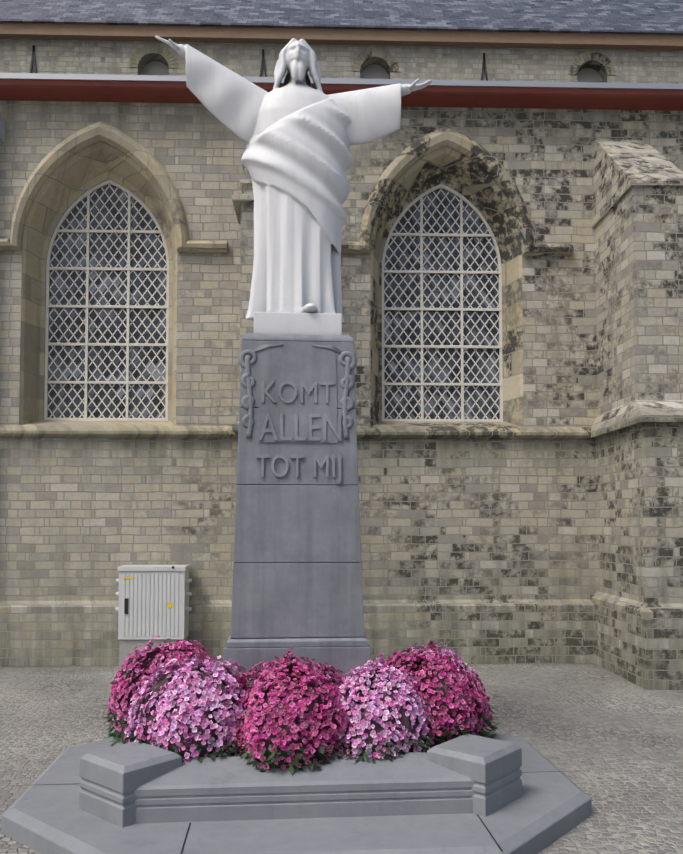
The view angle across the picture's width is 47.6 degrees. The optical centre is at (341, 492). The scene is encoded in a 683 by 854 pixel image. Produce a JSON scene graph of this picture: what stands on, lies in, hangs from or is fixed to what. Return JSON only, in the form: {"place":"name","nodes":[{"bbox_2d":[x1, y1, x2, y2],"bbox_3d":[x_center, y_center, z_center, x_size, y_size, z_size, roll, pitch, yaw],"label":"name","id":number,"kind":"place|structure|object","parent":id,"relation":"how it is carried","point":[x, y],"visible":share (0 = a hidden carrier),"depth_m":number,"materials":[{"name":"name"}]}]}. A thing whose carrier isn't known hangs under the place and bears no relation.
{"place":"outdoors","nodes":[
{"label":"outdoors","id":0,"kind":"place"},
{"bbox_2d":[112,740,474,822],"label":"planter wall","id":1,"kind":"structure","parent":0,"point":[193,789],"depth_m":4.21,"materials":[{"name":"grey stone"}]},
{"bbox_2d":[0,664,682,853],"bbox_3d":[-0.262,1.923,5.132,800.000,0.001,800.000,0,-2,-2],"label":"ground","id":2,"kind":"structure","parent":0,"point":[610,744],"depth_m":6.39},
{"bbox_2d":[119,636,187,669],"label":"cabinet plinth","id":3,"kind":"structure","parent":2,"relation":"on","point":[126,647],"depth_m":9.07,"materials":[{"name":"grey concrete"}]},
{"bbox_2d":[117,565,189,639],"bbox_3d":[-2.232,1.299,9.234,0.794,0.855,0.345,0,-2,-2],"label":"cabinet","id":4,"kind":"object","parent":3,"relation":"on","point":[150,592],"visible":0.98,"depth_m":9.07,"materials":[{"name":"plastic"}]},
{"bbox_2d":[124,577,172,607],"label":"warning stickers","id":5,"kind":"object","parent":4,"relation":"attached to","point":[170,605],"visible":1,"depth_m":9.07,"materials":[{"name":"yellow plastic"}]},
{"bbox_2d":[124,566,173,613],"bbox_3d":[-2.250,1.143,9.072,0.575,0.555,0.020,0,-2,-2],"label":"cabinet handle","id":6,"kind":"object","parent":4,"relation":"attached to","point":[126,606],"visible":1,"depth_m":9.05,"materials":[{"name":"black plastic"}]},
{"bbox_2d":[115,578,191,611],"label":"cabinet hinges","id":7,"kind":"object","parent":4,"relation":"attached to","point":[188,593],"visible":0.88,"depth_m":9.19,"materials":[{"name":"grey metal"}]},
{"bbox_2d":[240,168,253,376],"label":"buttress","id":8,"kind":"structure","parent":2,"relation":"on","point":[247,247],"depth_m":9.01,"materials":[{"name":"brick"}]},
{"bbox_2d":[232,154,253,435],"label":"buttress ledges","id":9,"kind":"object","parent":8,"relation":"attached to","point":[237,200],"visible":0.19,"depth_m":9.04,"materials":[{"name":"beige stone"}]},
{"bbox_2d":[1,731,591,853],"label":"monument slab","id":10,"kind":"structure","parent":2,"relation":"on","point":[546,809],"depth_m":4.07,"materials":[{"name":"grey stone"}]},
{"bbox_2d":[79,734,521,827],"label":"stone corner blocks","id":11,"kind":"structure","parent":10,"relation":"on","point":[114,778],"depth_m":4.27,"materials":[{"name":"grey stone"}]},
{"bbox_2d":[43,771,562,853],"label":"monument slab joints","id":12,"kind":"object","parent":10,"relation":"in","point":[477,815],"visible":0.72,"depth_m":4.01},
{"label":"planter soil","id":13,"kind":"structure","parent":10,"relation":"on","visible":0},
{"bbox_2d":[102,635,214,746],"bbox_3d":[-1.116,1.338,5.276,1.016,0.716,0.990,0,-2,-5],"label":"flower bush","id":14,"kind":"object","parent":13,"relation":"on","point":[142,666],"depth_m":5.12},
{"bbox_2d":[117,651,248,762],"bbox_3d":[-0.887,1.356,4.837,1.022,0.691,0.996,0,-2,-5],"label":"flower bush","id":15,"kind":"object","parent":13,"relation":"on","point":[194,703],"depth_m":4.58,"materials":[{"name":"pink plant"}]},
{"bbox_2d":[226,646,352,775],"bbox_3d":[-0.324,1.331,4.740,1.012,0.750,1.020,0,-2,-5],"label":"flower bush","id":16,"kind":"object","parent":13,"relation":"on","point":[294,704],"depth_m":4.47,"materials":[{"name":"pink plant"}]},
{"bbox_2d":[224,333,370,681],"bbox_3d":[-0.329,0.298,5.664,0.980,2.790,0.920,0,-2,-5],"label":"pedestal","id":17,"kind":"object","parent":13,"relation":"on","point":[297,578],"visible":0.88,"depth_m":5.26,"materials":[{"name":"grey stone"}]},
{"bbox_2d":[261,381,333,402],"bbox_3d":[-0.299,-0.690,5.327,0.500,0.153,0.015,0,-4,-4],"label":"text","id":18,"kind":"object","parent":17,"relation":"attached to","point":[292,384],"visible":1,"depth_m":5.32,"materials":[{"name":"grey stone"}]},
{"bbox_2d":[238,344,356,438],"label":"pedestal ornaments","id":19,"kind":"object","parent":17,"relation":"attached to","point":[248,381],"visible":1,"depth_m":5.33},
{"bbox_2d":[258,348,337,442],"bbox_3d":[-0.300,-0.671,5.334,0.550,0.660,0.032,0,-2,-5],"label":"inscription panel","id":20,"kind":"object","parent":17,"relation":"attached to","point":[296,366],"visible":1,"depth_m":5.33,"materials":[{"name":"grey stone"}]},
{"bbox_2d":[254,312,341,334],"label":"statue plinth","id":21,"kind":"structure","parent":17,"relation":"on","point":[297,323],"depth_m":5.45,"materials":[{"name":"white stone"}]},
{"bbox_2d":[155,36,431,323],"bbox_3d":[-0.343,-2.308,5.727,2.026,2.101,0.558,0,-2,-5],"label":"christ statue","id":22,"kind":"object","parent":21,"relation":"on","point":[298,134],"visible":0.92,"depth_m":5.62,"materials":[{"name":"white stone"}]},
{"bbox_2d":[256,455,340,483],"bbox_3d":[-0.293,-0.157,5.289,0.585,0.200,0.015,0,-4,-4],"label":"raised lettering","id":23,"kind":"object","parent":17,"relation":"attached to","point":[297,457],"visible":1,"depth_m":5.29,"materials":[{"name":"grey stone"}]},
{"bbox_2d":[259,413,340,440],"bbox_3d":[-0.283,-0.450,5.311,0.565,0.188,0.015,0,-4,-4],"label":"text","id":24,"kind":"object","parent":17,"relation":"attached to","point":[311,427],"visible":1,"depth_m":5.30,"materials":[{"name":"grey stone"}]},
{"bbox_2d":[333,653,440,763],"bbox_3d":[0.230,1.359,4.833,0.873,0.677,0.875,0,-2,-5],"label":"flower bush","id":25,"kind":"object","parent":13,"relation":"on","point":[381,706],"depth_m":4.58,"materials":[{"name":"pink plant"}]},
{"bbox_2d":[392,641,485,715],"bbox_3d":[0.670,1.401,5.693,0.880,0.594,0.898,0,-2,-5],"label":"flower bush","id":26,"kind":"object","parent":13,"relation":"on","point":[448,651],"depth_m":5.68,"materials":[{"name":"plant"}]},
{"bbox_2d":[377,640,501,750],"bbox_3d":[0.569,1.349,5.126,0.968,0.707,0.986,0,-2,-5],"label":"flower bush","id":27,"kind":"object","parent":13,"relation":"on","point":[451,696],"depth_m":4.85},
{"bbox_2d":[0,100,682,666],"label":"brick wall","id":28,"kind":"structure","parent":2,"relation":"on","point":[478,550],"depth_m":9.58,"materials":[{"name":"brick"}]},
{"bbox_2d":[0,117,4,141],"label":"downpipe","id":29,"kind":"object","parent":28,"relation":"attached to","point":[2,130],"visible":1,"depth_m":9.54,"materials":[{"name":"grey metal"}]},
{"bbox_2d":[19,142,176,425],"bbox_3d":[-2.999,-2.587,9.782,1.910,3.546,0.420,0,-2,-2],"label":"window reveal","id":30,"kind":"object","parent":28,"relation":"attached to","point":[69,183],"depth_m":9.76,"materials":[{"name":"beige stone"}]},
{"bbox_2d":[44,180,168,420],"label":"window bars","id":31,"kind":"object","parent":30,"relation":"in","point":[127,305],"depth_m":9.95,"materials":[{"name":"white metal"}]},
{"bbox_2d":[48,185,166,417],"bbox_3d":[-3.004,-2.482,9.968,1.570,3.130,0.001,0,-2,-2],"label":"window glass","id":32,"kind":"object","parent":31,"relation":"in","point":[79,243],"visible":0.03,"depth_m":9.96,"materials":[{"name":"grey glass"}]},
{"bbox_2d":[0,121,227,252],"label":"hood mould","id":33,"kind":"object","parent":28,"relation":"attached to","point":[72,145],"depth_m":9.54,"materials":[{"name":"beige stone"}]},
{"bbox_2d":[0,425,595,439],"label":"string course","id":34,"kind":"object","parent":28,"relation":"attached to","point":[227,432],"depth_m":9.52,"materials":[{"name":"stone"}]},
{"bbox_2d":[0,79,682,110],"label":"fascia board","id":35,"kind":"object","parent":28,"relation":"attached to","point":[426,96],"depth_m":9.59,"materials":[{"name":"paint"}]},
{"bbox_2d":[0,73,682,89],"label":"zinc gutter","id":36,"kind":"object","parent":35,"relation":"on","point":[343,81],"visible":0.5,"depth_m":9.49,"materials":[{"name":"grey metal"}]},
{"bbox_2d":[370,147,523,426],"bbox_3d":[1.310,-2.583,9.903,1.910,3.546,0.420,0,-2,-2],"label":"window reveal","id":37,"kind":"object","parent":28,"relation":"attached to","point":[475,185],"depth_m":9.90,"materials":[{"name":"beige stone"}]},
{"bbox_2d":[382,184,502,421],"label":"window bars","id":38,"kind":"object","parent":37,"relation":"in","point":[461,272],"depth_m":10.07,"materials":[{"name":"grey metal"}]},
{"bbox_2d":[384,189,499,418],"bbox_3d":[1.304,-2.477,10.089,1.570,3.130,0.001,0,-2,-2],"label":"window glass","id":39,"kind":"object","parent":38,"relation":"in","point":[437,317],"visible":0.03,"depth_m":10.08,"materials":[{"name":"grey glass"}]},
{"bbox_2d":[341,126,573,255],"bbox_3d":[1.317,-3.803,9.685,3.150,1.647,0.115,0,-2,-2],"label":"hood mould","id":40,"kind":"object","parent":28,"relation":"attached to","point":[412,154],"depth_m":9.66,"materials":[{"name":"beige stone"}]},
{"bbox_2d":[591,186,682,689],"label":"buttress","id":41,"kind":"structure","parent":2,"relation":"on","point":[637,599],"depth_m":8.54,"materials":[{"name":"brick"}]},
{"bbox_2d":[590,139,682,437],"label":"buttress copings","id":42,"kind":"object","parent":41,"relation":"on","point":[621,168],"visible":0.62,"depth_m":9.01,"materials":[{"name":"beige stone"}]},
{"bbox_2d":[0,39,682,83],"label":"clerestory wall","id":43,"kind":"structure","parent":0,"point":[337,61],"depth_m":15.24,"materials":[{"name":"beige brick"}]},
{"bbox_2d":[29,45,487,80],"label":"wall anchors","id":44,"kind":"object","parent":43,"relation":"attached to","point":[33,58],"depth_m":15.14,"materials":[{"name":"grey metal"}]},
{"bbox_2d":[141,60,602,81],"bbox_3d":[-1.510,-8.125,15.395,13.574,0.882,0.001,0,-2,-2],"label":"arched windows","id":45,"kind":"structure","parent":43,"relation":"in","point":[361,76],"depth_m":15.47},
{"bbox_2d":[129,44,615,82],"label":"window arch surrounds","id":46,"kind":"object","parent":43,"relation":"attached to","point":[366,58],"depth_m":15.24,"materials":[{"name":"grey stone"}]},
{"bbox_2d":[0,23,682,50],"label":"eaves fascia","id":47,"kind":"structure","parent":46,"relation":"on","point":[207,34],"depth_m":15.10,"materials":[{"name":"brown wood"}]},
{"bbox_2d":[0,0,682,34],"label":"roof","id":48,"kind":"structure","parent":47,"relation":"on","point":[663,17],"depth_m":15.48,"materials":[{"name":"stone"}]}
]}

